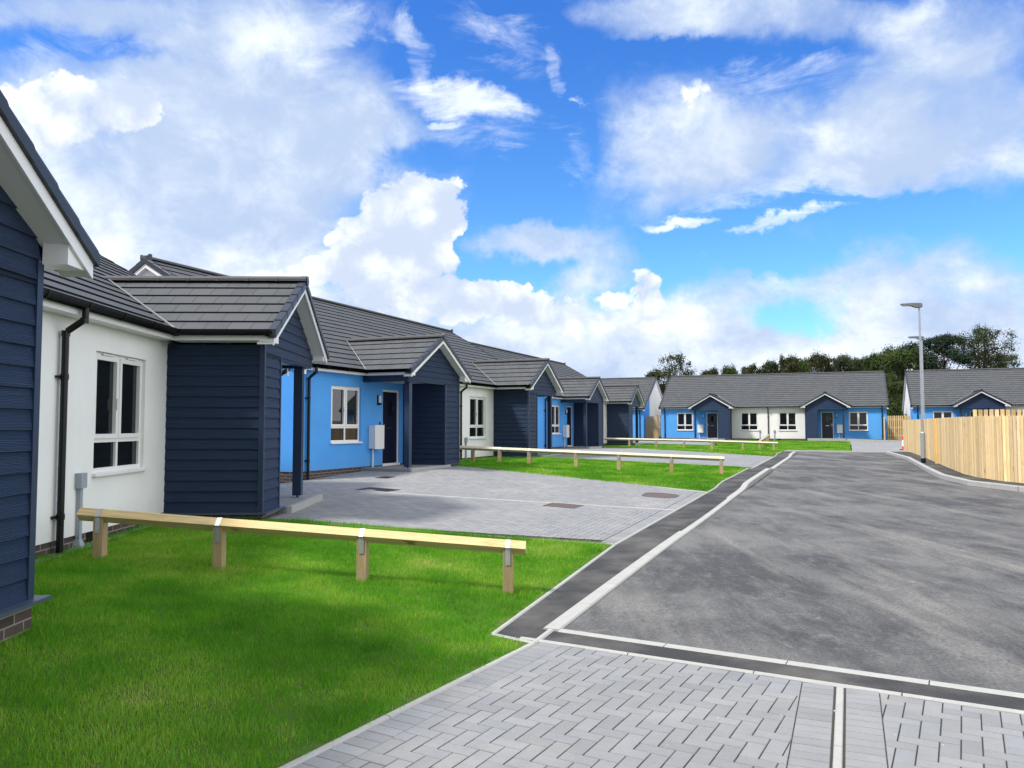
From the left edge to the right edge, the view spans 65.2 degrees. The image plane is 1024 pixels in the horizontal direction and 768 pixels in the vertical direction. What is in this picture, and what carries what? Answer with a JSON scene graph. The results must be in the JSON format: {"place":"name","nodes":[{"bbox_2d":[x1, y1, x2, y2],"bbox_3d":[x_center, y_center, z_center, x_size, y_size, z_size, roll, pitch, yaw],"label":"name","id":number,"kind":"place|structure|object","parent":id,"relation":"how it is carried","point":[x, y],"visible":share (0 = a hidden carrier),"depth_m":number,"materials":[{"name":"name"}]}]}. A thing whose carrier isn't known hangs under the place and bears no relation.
{"place":"outdoors","nodes":[
{"label":"outdoors","id":0,"kind":"place"},
{"bbox_2d":[35,526,147,564],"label":"gravel","id":1,"kind":"structure","parent":0,"point":[85,545],"depth_m":8.87,"materials":[{"name":"grey gravel"}]},
{"bbox_2d":[0,517,612,767],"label":"lawn","id":2,"kind":"structure","parent":0,"point":[316,744],"depth_m":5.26,"materials":[{"name":"plant"}]},
{"bbox_2d":[76,507,525,594],"bbox_3d":[-2.183,1.762,8.144,4.656,0.969,0.150,0,-3,4],"label":"knee rail","id":3,"kind":"object","parent":2,"relation":"on","point":[101,519],"visible":0.95,"depth_m":8.12,"materials":[{"name":"beige wood"}]},
{"bbox_2d":[0,0,1023,393],"label":"sky","id":4,"kind":"structure","parent":0,"point":[602,188],"materials":[{"name":"blue"}]},
{"bbox_2d":[451,456,751,491],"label":"lawn","id":5,"kind":"structure","parent":0,"point":[635,478],"depth_m":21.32,"materials":[{"name":"plant"}]},
{"bbox_2d":[460,445,724,473],"bbox_3d":[2.230,2.380,24.516,8.292,0.931,0.150,-1,-3,18],"label":"knee rail","id":6,"kind":"object","parent":5,"relation":"on","point":[618,455],"visible":0.95,"depth_m":24.42,"materials":[{"name":"beige wood"}]},
{"bbox_2d":[269,441,1023,767],"bbox_3d":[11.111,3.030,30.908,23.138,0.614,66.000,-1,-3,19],"label":"block paving","id":7,"kind":"structure","parent":0,"point":[430,725],"depth_m":4.86,"materials":[{"name":"grey concrete"}]},
{"bbox_2d":[356,487,399,491],"bbox_3d":[-2.776,2.205,16.635,0.750,0.060,0.550,-1,-3,22],"label":"inspection cover","id":8,"kind":"object","parent":7,"relation":"on","point":[380,489],"visible":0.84,"depth_m":16.63,"materials":[{"name":"grey metal"}]},
{"bbox_2d":[543,503,583,508],"bbox_3d":[0.967,2.293,15.014,0.620,0.060,0.620,-1,-3,22],"label":"inspection cover","id":9,"kind":"object","parent":7,"relation":"on","point":[564,505],"visible":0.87,"depth_m":14.98,"materials":[{"name":"metal"}]},
{"bbox_2d":[642,493,678,497],"bbox_3d":[3.230,2.434,17.403,0.750,0.069,0.950,-1,-3,22],"label":"inspection cover","id":10,"kind":"object","parent":7,"relation":"on","point":[661,495],"visible":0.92,"depth_m":17.37,"materials":[{"name":"metal"}]},
{"bbox_2d":[362,646,988,745],"bbox_3d":[1.542,1.903,3.934,4.514,0.014,2.479,-2,-4,32],"label":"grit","id":11,"kind":"object","parent":7,"relation":"on","point":[718,717],"visible":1,"depth_m":4.68,"materials":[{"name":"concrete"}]},
{"bbox_2d":[393,438,1023,684],"bbox_3d":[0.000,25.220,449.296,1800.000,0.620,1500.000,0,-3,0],"label":"ground","id":12,"kind":"structure","parent":0,"point":[954,470],"depth_m":25.65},
{"bbox_2d":[0,90,328,641],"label":"semi detached bungalow","id":13,"kind":"object","parent":12,"relation":"on","point":[122,389],"visible":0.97,"depth_m":10.13,"materials":[{"name":"wood"}]},
{"bbox_2d":[92,351,147,476],"bbox_3d":[-4.951,0.381,10.073,0.170,1.484,1.400,0,-3,-1],"label":"window","id":14,"kind":"structure","parent":13,"relation":"in","point":[118,381],"depth_m":10.04,"materials":[{"name":"white plastic"}]},
{"bbox_2d":[128,254,563,483],"bbox_3d":[-5.553,0.251,28.457,11.505,6.442,17.650,-1,-3,22],"label":"semi detached bungalow","id":15,"kind":"object","parent":12,"relation":"on","point":[383,392],"visible":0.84,"depth_m":22.91,"materials":[{"name":"paint"}]},
{"bbox_2d":[330,385,362,443],"bbox_3d":[-4.319,0.800,20.737,0.170,1.484,1.400,-1,-3,22],"label":"window","id":16,"kind":"structure","parent":15,"relation":"in","point":[344,399],"depth_m":20.72,"materials":[{"name":"white plastic"}]},
{"bbox_2d":[382,392,396,462],"bbox_3d":[-3.480,1.237,22.779,0.112,2.007,0.794,-1,-3,22],"label":"door","id":17,"kind":"structure","parent":15,"relation":"in","point":[389,398],"depth_m":22.79,"materials":[{"name":"blue wood"}]},
{"bbox_2d":[469,396,486,438],"bbox_3d":[-1.234,1.193,28.218,0.170,1.484,1.400,-1,-3,22],"label":"window","id":18,"kind":"structure","parent":15,"relation":"in","point":[477,404],"depth_m":28.25,"materials":[{"name":"white plastic"}]},
{"bbox_2d":[279,448,785,767],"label":"path edging","id":19,"kind":"object","parent":12,"relation":"on","point":[345,737],"visible":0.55,"depth_m":5.89,"materials":[{"name":"concrete"}]},
{"bbox_2d":[468,341,644,448],"bbox_3d":[0.957,1.256,48.160,11.505,6.442,17.650,-1,-3,22],"label":"semi detached bungalow","id":20,"kind":"object","parent":12,"relation":"on","point":[590,412],"visible":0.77,"depth_m":42.96,"materials":[{"name":"brick"}]},
{"bbox_2d":[552,405,558,434],"bbox_3d":[2.192,1.805,40.439,0.170,1.484,1.400,-1,-3,22],"label":"window","id":21,"kind":"structure","parent":20,"relation":"in","point":[555,408],"depth_m":40.48,"materials":[{"name":"white plastic"}]},
{"bbox_2d":[567,407,570,444],"bbox_3d":[3.030,2.242,42.481,0.112,2.007,0.794,-1,-3,22],"label":"door","id":22,"kind":"structure","parent":20,"relation":"in","point":[568,408],"depth_m":42.53,"materials":[{"name":"black glass"}]},
{"bbox_2d":[601,376,662,438],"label":"semi detached bungalow","id":23,"kind":"object","parent":12,"relation":"on","point":[651,391],"visible":0.18,"depth_m":72.51,"materials":[{"name":"brick"}]},
{"bbox_2d":[646,416,659,437],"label":"timber fence","id":24,"kind":"object","parent":23,"relation":"attached to","point":[654,433],"visible":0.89,"depth_m":69.22,"materials":[{"name":"beige wood"}]},
{"bbox_2d":[644,370,667,393],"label":"tree","id":25,"kind":"object","parent":12,"relation":"on","point":[657,374],"visible":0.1,"depth_m":89.74,"materials":[{"name":"green plant"}]},
{"bbox_2d":[653,350,696,392],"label":"tree","id":26,"kind":"object","parent":12,"relation":"on","point":[673,370],"visible":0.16,"depth_m":92.00,"materials":[{"name":"green plant"}]},
{"bbox_2d":[633,439,724,442],"bbox_3d":[13.227,4.612,63.796,7.274,0.522,0.562,0,-3,7],"label":"retaining edge","id":27,"kind":"object","parent":12,"relation":"on","point":[701,439],"visible":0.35,"depth_m":63.40,"materials":[{"name":"concrete"}]},
{"bbox_2d":[700,366,718,374],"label":"tree","id":28,"kind":"object","parent":12,"relation":"on","point":[713,371],"visible":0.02,"depth_m":87.97,"materials":[{"name":"green plant"}]},
{"bbox_2d":[720,363,738,374],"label":"tree","id":29,"kind":"object","parent":12,"relation":"on","point":[728,370],"visible":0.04,"depth_m":90.83,"materials":[{"name":"green plant"}]},
{"bbox_2d":[740,363,756,373],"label":"tree","id":30,"kind":"object","parent":12,"relation":"on","point":[749,369],"visible":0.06,"depth_m":93.39,"materials":[{"name":"green plant"}]},
{"bbox_2d":[755,359,781,373],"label":"tree","id":31,"kind":"object","parent":12,"relation":"on","point":[770,367],"visible":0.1,"depth_m":87.45,"materials":[{"name":"green plant"}]},
{"bbox_2d":[520,450,1023,713],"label":"kerb","id":32,"kind":"structure","parent":12,"relation":"on","point":[560,623],"depth_m":6.49,"materials":[{"name":"concrete"}]},
{"bbox_2d":[658,370,888,440],"bbox_3d":[22.090,2.243,67.925,17.650,6.442,11.505,-1,-3,22],"label":"semi detached bungalow","id":33,"kind":"object","parent":12,"relation":"on","point":[805,406],"visible":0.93,"depth_m":64.67,"materials":[{"name":"tile"}]},
{"bbox_2d":[677,413,693,430],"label":"window","id":34,"kind":"structure","parent":33,"relation":"in","point":[684,420],"depth_m":66.65,"materials":[{"name":"white plastic"}]},
{"bbox_2d":[707,413,716,437],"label":"door","id":35,"kind":"structure","parent":33,"relation":"in","point":[711,417],"depth_m":65.81,"materials":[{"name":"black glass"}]},
{"bbox_2d":[740,412,757,430],"bbox_3d":[19.184,3.027,64.677,1.400,1.484,0.170,-1,-3,22],"label":"window","id":36,"kind":"structure","parent":33,"relation":"in","point":[749,420],"depth_m":64.69,"materials":[{"name":"white plastic"}]},
{"bbox_2d":[778,412,796,430],"bbox_3d":[21.897,2.968,63.561,1.400,1.484,0.170,-1,-3,22],"label":"window","id":37,"kind":"structure","parent":33,"relation":"in","point":[787,420],"depth_m":63.56,"materials":[{"name":"white plastic"}]},
{"bbox_2d":[822,413,832,437],"bbox_3d":[24.617,3.239,62.434,0.794,2.007,0.112,-1,-3,22],"label":"door","id":38,"kind":"structure","parent":33,"relation":"in","point":[827,418],"depth_m":62.44,"materials":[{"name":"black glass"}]},
{"bbox_2d":[849,412,868,430],"bbox_3d":[26.667,2.865,61.598,1.400,1.484,0.170,-1,-3,22],"label":"window","id":39,"kind":"structure","parent":33,"relation":"in","point":[858,421],"depth_m":61.61,"materials":[{"name":"white plastic"}]},
{"bbox_2d":[883,417,885,439],"bbox_3d":[28.038,3.354,60.202,0.073,1.761,1.504,-1,-3,21],"label":"timber fence","id":40,"kind":"object","parent":33,"relation":"attached to","point":[884,419],"visible":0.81,"depth_m":59.91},
{"bbox_2d":[887,416,909,439],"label":"timber gate","id":41,"kind":"structure","parent":33,"relation":"attached to","point":[899,435],"depth_m":60.60,"materials":[{"name":"beige wood"}]},
{"bbox_2d":[774,354,807,372],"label":"tree","id":42,"kind":"object","parent":12,"relation":"on","point":[790,364],"visible":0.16,"depth_m":90.55,"materials":[{"name":"green plant"}]},
{"bbox_2d":[797,356,814,372],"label":"tree","id":43,"kind":"object","parent":12,"relation":"on","point":[805,365],"visible":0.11,"depth_m":93.15,"materials":[{"name":"green plant"}]},
{"bbox_2d":[808,349,836,372],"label":"tree","id":44,"kind":"object","parent":12,"relation":"on","point":[818,362],"visible":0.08,"depth_m":87.98,"materials":[{"name":"green plant"}]},
{"bbox_2d":[807,438,845,440],"bbox_3d":[23.735,4.394,60.377,2.690,0.584,0.120,-1,-3,22],"label":"retaining edge","id":45,"kind":"object","parent":12,"relation":"on","point":[826,439],"visible":0.52,"depth_m":60.33,"materials":[{"name":"concrete"}]},
{"bbox_2d":[833,686,843,767],"bbox_3d":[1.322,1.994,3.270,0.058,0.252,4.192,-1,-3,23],"label":"parking line","id":46,"kind":"object","parent":12,"relation":"on","point":[838,745],"visible":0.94,"depth_m":4.46,"materials":[{"name":"paint"}]},
{"bbox_2d":[824,353,858,371],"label":"tree","id":47,"kind":"object","parent":12,"relation":"on","point":[844,362],"visible":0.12,"depth_m":90.25,"materials":[{"name":"green plant"}]},
{"bbox_2d":[851,356,863,370],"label":"tree","id":48,"kind":"object","parent":12,"relation":"on","point":[858,363],"visible":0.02,"depth_m":93.64,"materials":[{"name":"green plant"}]},
{"bbox_2d":[847,439,901,443],"bbox_3d":[27.046,4.259,57.600,5.728,0.567,0.130,-3,-4,45],"label":"retaining edge","id":49,"kind":"object","parent":12,"relation":"on","point":[860,440],"visible":0.3,"depth_m":58.44,"materials":[{"name":"concrete"}]},
{"bbox_2d":[860,349,894,396],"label":"tree","id":50,"kind":"object","parent":12,"relation":"on","point":[870,362],"visible":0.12,"depth_m":87.69,"materials":[{"name":"green plant"}]},
{"bbox_2d":[886,381,903,436],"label":"tree","id":51,"kind":"object","parent":12,"relation":"on","point":[893,409],"visible":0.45,"depth_m":77.46,"materials":[{"name":"green plant"}]},
{"bbox_2d":[876,347,928,415],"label":"tree","id":52,"kind":"object","parent":12,"relation":"on","point":[894,359],"visible":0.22,"depth_m":83.59,"materials":[{"name":"green plant"}]},
{"bbox_2d":[880,332,974,380],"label":"tree","id":53,"kind":"object","parent":12,"relation":"on","point":[941,342],"visible":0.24,"depth_m":84.23,"materials":[{"name":"green plant"}]},
{"bbox_2d":[901,368,1023,422],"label":"semi detached bungalow","id":54,"kind":"object","parent":12,"relation":"on","point":[948,393],"visible":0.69,"depth_m":60.51,"materials":[{"name":"brick"}]},
{"bbox_2d":[933,411,952,417],"bbox_3d":[32.065,2.738,59.542,1.340,1.445,0.096,-1,-3,22],"label":"window","id":55,"kind":"structure","parent":54,"relation":"in","point":[936,414],"depth_m":59.55,"materials":[{"name":"white plastic"}]},
{"bbox_2d":[903,415,1023,482],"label":"timber fence","id":56,"kind":"object","parent":12,"relation":"on","point":[981,447],"visible":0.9,"depth_m":22.07,"materials":[{"name":"beige wood"}]},
{"bbox_2d":[944,324,1019,368],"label":"tree","id":57,"kind":"object","parent":12,"relation":"on","point":[983,355],"visible":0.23,"depth_m":83.51,"materials":[{"name":"green plant"}]},
{"bbox_2d":[973,409,1023,462],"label":"timber fence","id":58,"kind":"object","parent":12,"relation":"on","point":[1002,412],"visible":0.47,"depth_m":27.34,"materials":[{"name":"beige wood"}]},
{"bbox_2d":[980,353,1022,367],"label":"tree","id":59,"kind":"object","parent":12,"relation":"on","point":[1014,357],"visible":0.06,"depth_m":88.16,"materials":[{"name":"green plant"}]},
{"bbox_2d":[602,439,850,456],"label":"lawn","id":60,"kind":"structure","parent":0,"point":[758,453],"depth_m":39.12,"materials":[{"name":"plant"}]},
{"bbox_2d":[604,438,777,449],"bbox_3d":[9.639,3.397,43.933,9.450,0.845,0.150,-1,-3,22],"label":"knee rail","id":61,"kind":"object","parent":60,"relation":"on","point":[697,440],"visible":0.96,"depth_m":43.80,"materials":[{"name":"beige wood"}]},
{"bbox_2d":[759,434,768,448],"bbox_3d":[16.610,3.803,52.623,0.150,0.859,15.398,-1,-3,20],"label":"knee rail","id":62,"kind":"object","parent":60,"relation":"on","point":[766,437],"visible":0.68,"depth_m":52.88,"materials":[{"name":"beige wood"}]},
{"bbox_2d":[497,451,1023,710],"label":"footway","id":63,"kind":"structure","parent":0,"point":[534,620],"depth_m":7.02,"materials":[{"name":"concrete"}]},
{"bbox_2d":[900,303,925,462],"bbox_3d":[15.075,0.026,30.041,0.750,6.170,0.260,-1,-3,22],"label":"street lamp","id":64,"kind":"object","parent":63,"relation":"on","point":[922,433],"visible":0.92,"depth_m":29.91,"materials":[{"name":"metal"}]},
{"bbox_2d":[564,451,1023,692],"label":"road","id":65,"kind":"structure","parent":0,"point":[882,563],"depth_m":8.64,"materials":[{"name":"grey asphalt"}]},
{"bbox_2d":[908,336,924,418],"bbox_3d":[21.205,0.571,41.829,0.750,6.170,0.260,-1,-3,22],"label":"street lamp","id":66,"kind":"object","parent":65,"relation":"on","point":[916,337],"visible":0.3,"depth_m":41.78,"materials":[{"name":"metal"}]}
]}

